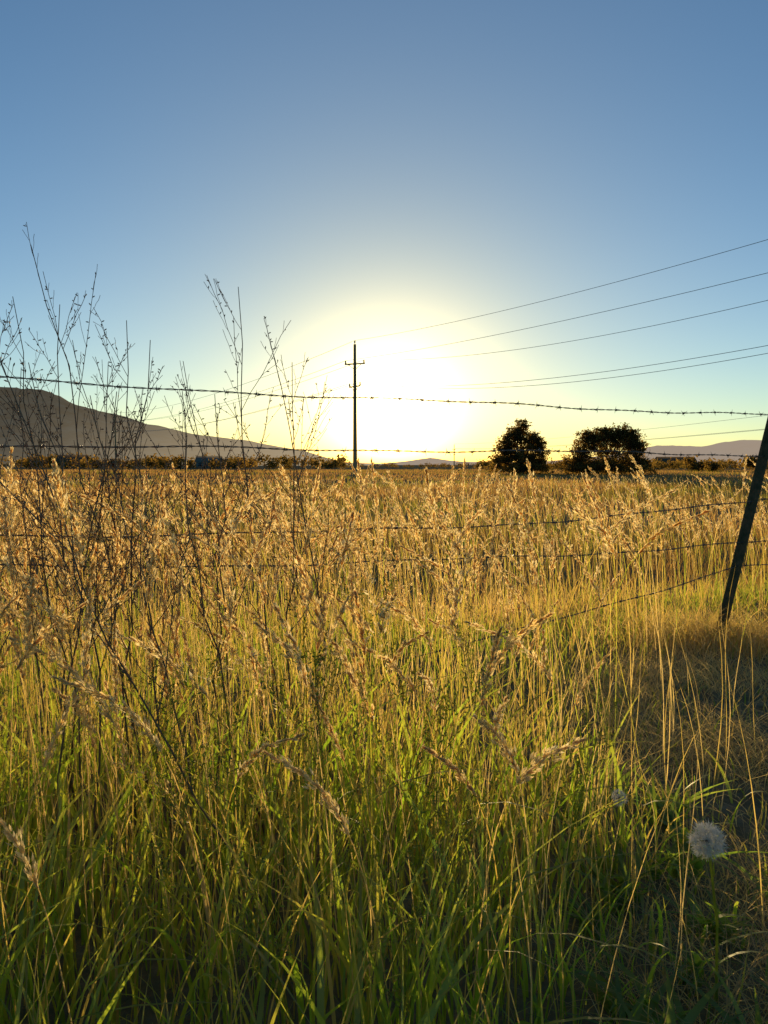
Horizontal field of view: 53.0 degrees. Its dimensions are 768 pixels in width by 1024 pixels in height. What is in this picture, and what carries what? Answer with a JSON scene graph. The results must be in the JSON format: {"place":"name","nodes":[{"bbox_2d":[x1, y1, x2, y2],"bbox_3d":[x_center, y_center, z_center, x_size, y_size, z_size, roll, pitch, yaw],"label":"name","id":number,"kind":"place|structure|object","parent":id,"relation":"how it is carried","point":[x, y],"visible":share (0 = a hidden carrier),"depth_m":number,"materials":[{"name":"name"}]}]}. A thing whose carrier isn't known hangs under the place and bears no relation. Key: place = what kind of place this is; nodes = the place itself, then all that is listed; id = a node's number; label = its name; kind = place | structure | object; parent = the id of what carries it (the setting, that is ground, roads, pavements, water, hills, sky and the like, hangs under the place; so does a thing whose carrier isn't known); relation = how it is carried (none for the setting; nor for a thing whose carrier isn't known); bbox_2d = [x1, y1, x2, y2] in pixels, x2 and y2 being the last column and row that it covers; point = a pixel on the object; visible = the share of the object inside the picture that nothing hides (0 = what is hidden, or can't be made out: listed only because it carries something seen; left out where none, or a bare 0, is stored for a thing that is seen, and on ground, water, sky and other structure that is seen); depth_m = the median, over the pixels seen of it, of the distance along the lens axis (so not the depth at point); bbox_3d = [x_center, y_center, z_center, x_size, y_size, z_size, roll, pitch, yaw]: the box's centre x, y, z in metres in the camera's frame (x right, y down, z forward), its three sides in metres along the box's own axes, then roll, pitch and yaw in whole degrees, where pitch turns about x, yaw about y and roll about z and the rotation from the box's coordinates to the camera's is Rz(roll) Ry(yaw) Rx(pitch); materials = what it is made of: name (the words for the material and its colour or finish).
{"place":"outdoors","nodes":[
{"label":"outdoors","id":0,"kind":"place"},
{"bbox_2d":[0,387,364,465],"bbox_3d":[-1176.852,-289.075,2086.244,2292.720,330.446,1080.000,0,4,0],"label":"hill","id":1,"kind":"structure","parent":0,"point":[161,437],"depth_m":1900.60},
{"bbox_2d":[195,456,222,468],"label":"farm shed","id":2,"kind":"structure","parent":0,"point":[199,460],"depth_m":296.39,"materials":[{"name":"metal"}]},
{"bbox_2d":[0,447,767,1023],"bbox_3d":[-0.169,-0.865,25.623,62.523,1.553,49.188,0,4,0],"label":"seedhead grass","id":3,"kind":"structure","parent":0,"point":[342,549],"depth_m":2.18,"materials":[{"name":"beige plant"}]},
{"bbox_2d":[0,465,767,1023],"bbox_3d":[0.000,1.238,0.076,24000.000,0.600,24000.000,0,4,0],"label":"ground","id":4,"kind":"structure","parent":0,"point":[742,829],"depth_m":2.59,"materials":[{"name":"plant"}]},
{"bbox_2d":[0,303,57,878],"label":"dry weed stalk","id":5,"kind":"object","parent":4,"relation":"on","point":[4,329],"visible":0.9,"depth_m":1.88,"materials":[{"name":"brown plant"}]},
{"bbox_2d":[0,351,101,757],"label":"dry weed stalk","id":6,"kind":"object","parent":4,"relation":"on","point":[28,548],"visible":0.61,"depth_m":2.40,"materials":[{"name":"brown plant"}]},
{"bbox_2d":[0,386,135,902],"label":"dry weed stalk","id":7,"kind":"object","parent":4,"relation":"on","point":[78,627],"visible":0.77,"depth_m":1.78,"materials":[{"name":"brown plant"}]},
{"bbox_2d":[0,293,136,855],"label":"dry weed stalk","id":8,"kind":"object","parent":4,"relation":"on","point":[79,753],"visible":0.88,"depth_m":1.99,"materials":[{"name":"brown plant"}]},
{"bbox_2d":[0,296,140,838],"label":"dry weed stalk","id":9,"kind":"object","parent":4,"relation":"on","point":[42,533],"visible":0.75,"depth_m":2.03,"materials":[{"name":"brown plant"}]},
{"bbox_2d":[59,458,87,468],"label":"walls","id":10,"kind":"structure","parent":4,"relation":"on","point":[76,465],"depth_m":295.97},
{"bbox_2d":[56,455,87,461],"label":"roof","id":11,"kind":"structure","parent":10,"relation":"on","point":[73,456],"depth_m":297.63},
{"bbox_2d":[0,360,169,903],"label":"dry weed stalk","id":12,"kind":"object","parent":4,"relation":"on","point":[99,756],"visible":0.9,"depth_m":1.78,"materials":[{"name":"brown plant"}]},
{"bbox_2d":[23,222,150,834],"bbox_3d":[-0.786,0.115,2.008,0.281,1.678,0.213,0,4,0],"label":"dry weed stalk","id":13,"kind":"object","parent":4,"relation":"on","point":[106,549],"visible":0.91,"depth_m":2.01,"materials":[{"name":"brown plant"}]},
{"bbox_2d":[110,415,119,468],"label":"utility pole","id":14,"kind":"object","parent":4,"relation":"on","point":[115,438],"visible":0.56,"depth_m":189.10,"materials":[{"name":"brown wood"}]},
{"bbox_2d":[71,340,160,754],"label":"dry weed stalk","id":15,"kind":"object","parent":4,"relation":"on","point":[99,453],"visible":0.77,"depth_m":2.52,"materials":[{"name":"brown plant"}]},
{"bbox_2d":[54,342,179,817],"bbox_3d":[-0.770,0.228,2.205,0.368,1.414,0.184,0,4,0],"label":"dry weed stalk","id":16,"kind":"object","parent":4,"relation":"on","point":[101,521],"visible":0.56,"depth_m":2.20,"materials":[{"name":"brown plant"}]},
{"bbox_2d":[52,365,206,877],"bbox_3d":[-0.615,0.300,1.894,0.337,1.328,0.207,0,4,0],"label":"dry weed stalk","id":17,"kind":"object","parent":4,"relation":"on","point":[138,626],"visible":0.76,"depth_m":1.92,"materials":[{"name":"brown plant"}]},
{"bbox_2d":[75,340,191,843],"bbox_3d":[-0.642,0.256,2.021,0.299,1.397,0.126,-3,4,-39],"label":"dry weed stalk","id":18,"kind":"object","parent":4,"relation":"on","point":[131,615],"visible":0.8,"depth_m":2.02,"materials":[{"name":"brown plant"}]},
{"bbox_2d":[0,353,281,943],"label":"dry weed stalk","id":19,"kind":"object","parent":4,"relation":"on","point":[132,682],"visible":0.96,"depth_m":1.57,"materials":[{"name":"brown plant"}]},
{"bbox_2d":[55,307,248,850],"bbox_3d":[-0.625,0.213,2.030,0.526,1.483,0.201,0,4,0],"label":"dry weed stalk","id":20,"kind":"object","parent":4,"relation":"on","point":[164,801],"visible":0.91,"depth_m":2.02,"materials":[{"name":"brown plant"}]},
{"bbox_2d":[120,663,214,956],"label":"green weed","id":21,"kind":"object","parent":4,"relation":"on","point":[169,742],"visible":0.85,"depth_m":1.67,"materials":[{"name":"green plant"}]},
{"bbox_2d":[102,774,261,1020],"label":"green weed","id":22,"kind":"object","parent":4,"relation":"on","point":[167,873],"visible":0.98,"depth_m":1.28,"materials":[{"name":"green plant"}]},
{"bbox_2d":[125,391,269,859],"bbox_3d":[-0.498,0.316,2.056,0.363,1.273,0.192,-1,4,-18],"label":"dry weed stalk","id":23,"kind":"object","parent":4,"relation":"on","point":[203,615],"visible":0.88,"depth_m":2.01,"materials":[{"name":"brown plant"}]},
{"bbox_2d":[127,275,298,808],"bbox_3d":[-0.471,0.142,2.178,0.435,1.596,0.236,-2,4,-32],"label":"dry weed stalk","id":24,"kind":"object","parent":4,"relation":"on","point":[249,510],"visible":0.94,"depth_m":2.19,"materials":[{"name":"brown plant"}]},
{"bbox_2d":[173,394,253,813],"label":"dry weed stalk","id":25,"kind":"object","parent":4,"relation":"on","point":[216,662],"visible":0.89,"depth_m":2.21,"materials":[{"name":"brown plant"}]},
{"bbox_2d":[156,362,280,760],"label":"dry weed stalk","id":26,"kind":"object","parent":4,"relation":"on","point":[218,552],"visible":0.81,"depth_m":2.41,"materials":[{"name":"brown plant"}]},
{"bbox_2d":[174,645,336,992],"bbox_3d":[-0.206,0.625,1.496,0.352,0.744,0.217,-2,4,-32],"label":"green weed","id":27,"kind":"object","parent":4,"relation":"on","point":[249,766],"visible":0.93,"depth_m":1.50,"materials":[{"name":"green plant"}]},
{"bbox_2d":[222,842,299,1023],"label":"green weed","id":28,"kind":"object","parent":4,"relation":"on","point":[257,858],"visible":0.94,"depth_m":1.25,"materials":[{"name":"green plant"}]},
{"bbox_2d":[213,316,331,783],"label":"dry weed stalk","id":29,"kind":"object","parent":4,"relation":"on","point":[300,499],"visible":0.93,"depth_m":2.25,"materials":[{"name":"brown plant"}]},
{"bbox_2d":[247,356,348,799],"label":"dry weed stalk","id":30,"kind":"object","parent":4,"relation":"on","point":[292,536],"visible":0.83,"depth_m":2.25,"materials":[{"name":"brown plant"}]},
{"bbox_2d":[272,592,356,879],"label":"green weed","id":31,"kind":"object","parent":4,"relation":"on","point":[306,690],"visible":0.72,"depth_m":1.93,"materials":[{"name":"green plant"}]},
{"bbox_2d":[260,644,381,991],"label":"green weed","id":32,"kind":"object","parent":4,"relation":"on","point":[320,746],"visible":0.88,"depth_m":1.58,"materials":[{"name":"green plant"}]},
{"bbox_2d":[344,340,364,478],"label":"utility pole","id":33,"kind":"object","parent":4,"relation":"on","point":[355,386],"visible":0.98,"depth_m":79.37,"materials":[{"name":"brown wood"}]},
{"bbox_2d":[111,239,767,448],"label":"power lines","id":34,"kind":"object","parent":33,"relation":"attached to","point":[517,349],"visible":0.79,"depth_m":60.20,"materials":[{"name":"black metal"}]},
{"bbox_2d":[326,573,423,786],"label":"green weed","id":35,"kind":"object","parent":4,"relation":"on","point":[394,643],"visible":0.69,"depth_m":2.36,"materials":[{"name":"green plant"}]},
{"bbox_2d":[0,375,767,736],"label":"barbed wire fence","id":36,"kind":"object","parent":4,"relation":"on","point":[744,529],"visible":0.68,"depth_m":3.83,"materials":[{"name":"paint"}]},
{"bbox_2d":[0,451,767,471],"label":"distant tree line","id":37,"kind":"object","parent":4,"relation":"on","point":[709,465],"visible":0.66,"depth_m":285.06,"materials":[{"name":"green plant"}]},
{"bbox_2d":[351,841,427,1023],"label":"green weed","id":38,"kind":"object","parent":4,"relation":"on","point":[410,928],"visible":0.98,"depth_m":1.24,"materials":[{"name":"green plant"}]},
{"bbox_2d":[347,659,451,926],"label":"green weed","id":39,"kind":"object","parent":4,"relation":"on","point":[402,694],"visible":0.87,"depth_m":1.73,"materials":[{"name":"plant"}]},
{"bbox_2d":[385,682,502,1007],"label":"green weed","id":40,"kind":"object","parent":4,"relation":"on","point":[441,776],"visible":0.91,"depth_m":1.52,"materials":[{"name":"green plant"}]},
{"bbox_2d":[417,765,507,1017],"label":"green weed","id":41,"kind":"object","parent":4,"relation":"on","point":[458,868],"visible":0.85,"depth_m":1.43,"materials":[{"name":"green plant"}]},
{"bbox_2d":[449,597,495,792],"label":"green weed","id":42,"kind":"object","parent":4,"relation":"on","point":[472,671],"visible":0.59,"depth_m":2.46,"materials":[{"name":"plant"}]},
{"bbox_2d":[482,418,553,473],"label":"deciduous tree","id":43,"kind":"object","parent":4,"relation":"on","point":[522,436],"visible":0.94,"depth_m":118.24,"materials":[{"name":"green plant"}]},
{"bbox_2d":[536,687,623,913],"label":"green weed","id":44,"kind":"object","parent":4,"relation":"on","point":[578,762],"visible":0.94,"depth_m":1.81,"materials":[{"name":"green plant"}]},
{"bbox_2d":[551,422,661,474],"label":"broadleaf tree","id":45,"kind":"object","parent":4,"relation":"on","point":[618,438],"visible":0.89,"depth_m":110.25,"materials":[{"name":"green plant"}]},
{"bbox_2d":[609,789,628,886],"bbox_3d":[0.570,0.817,1.874,0.046,0.293,0.044,0,4,0],"label":"dandelion seed head","id":46,"kind":"object","parent":4,"relation":"on","point":[619,796],"visible":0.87,"depth_m":1.87},
{"bbox_2d":[526,760,767,1023],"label":"dandelion leaves","id":47,"kind":"object","parent":4,"relation":"on","point":[672,1017],"visible":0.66,"depth_m":1.74,"materials":[{"name":"green plant"}]},
{"bbox_2d":[685,819,729,1018],"bbox_3d":[0.603,0.785,1.449,0.075,0.424,0.076,0,4,0],"label":"dandelion seed head","id":48,"kind":"object","parent":4,"relation":"on","point":[707,842],"visible":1,"depth_m":1.44},
{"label":"walls","id":49,"kind":"object","parent":4,"relation":"on","visible":0},
{"bbox_2d":[655,457,696,461],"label":"roof","id":50,"kind":"structure","parent":49,"relation":"on","point":[665,459],"depth_m":347.18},
{"bbox_2d":[0,559,767,769],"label":"pasture grass","id":51,"kind":"structure","parent":0,"point":[663,602],"depth_m":4.28,"materials":[{"name":"yellow plant"}]},
{"bbox_2d":[0,468,767,617],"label":"field grass","id":52,"kind":"structure","parent":0,"point":[559,486],"depth_m":17.29,"materials":[{"name":"yellow plant"}]},
{"bbox_2d":[0,0,767,462],"label":"sky","id":53,"kind":"structure","parent":0,"point":[357,169],"materials":[{"name":"blue"}]},
{"bbox_2d":[357,440,761,464],"bbox_3d":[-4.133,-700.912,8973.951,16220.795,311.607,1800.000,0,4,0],"label":"distant hill","id":54,"kind":"structure","parent":0,"point":[745,447],"depth_m":8709.52,"materials":[{"name":"grey"}]}
]}

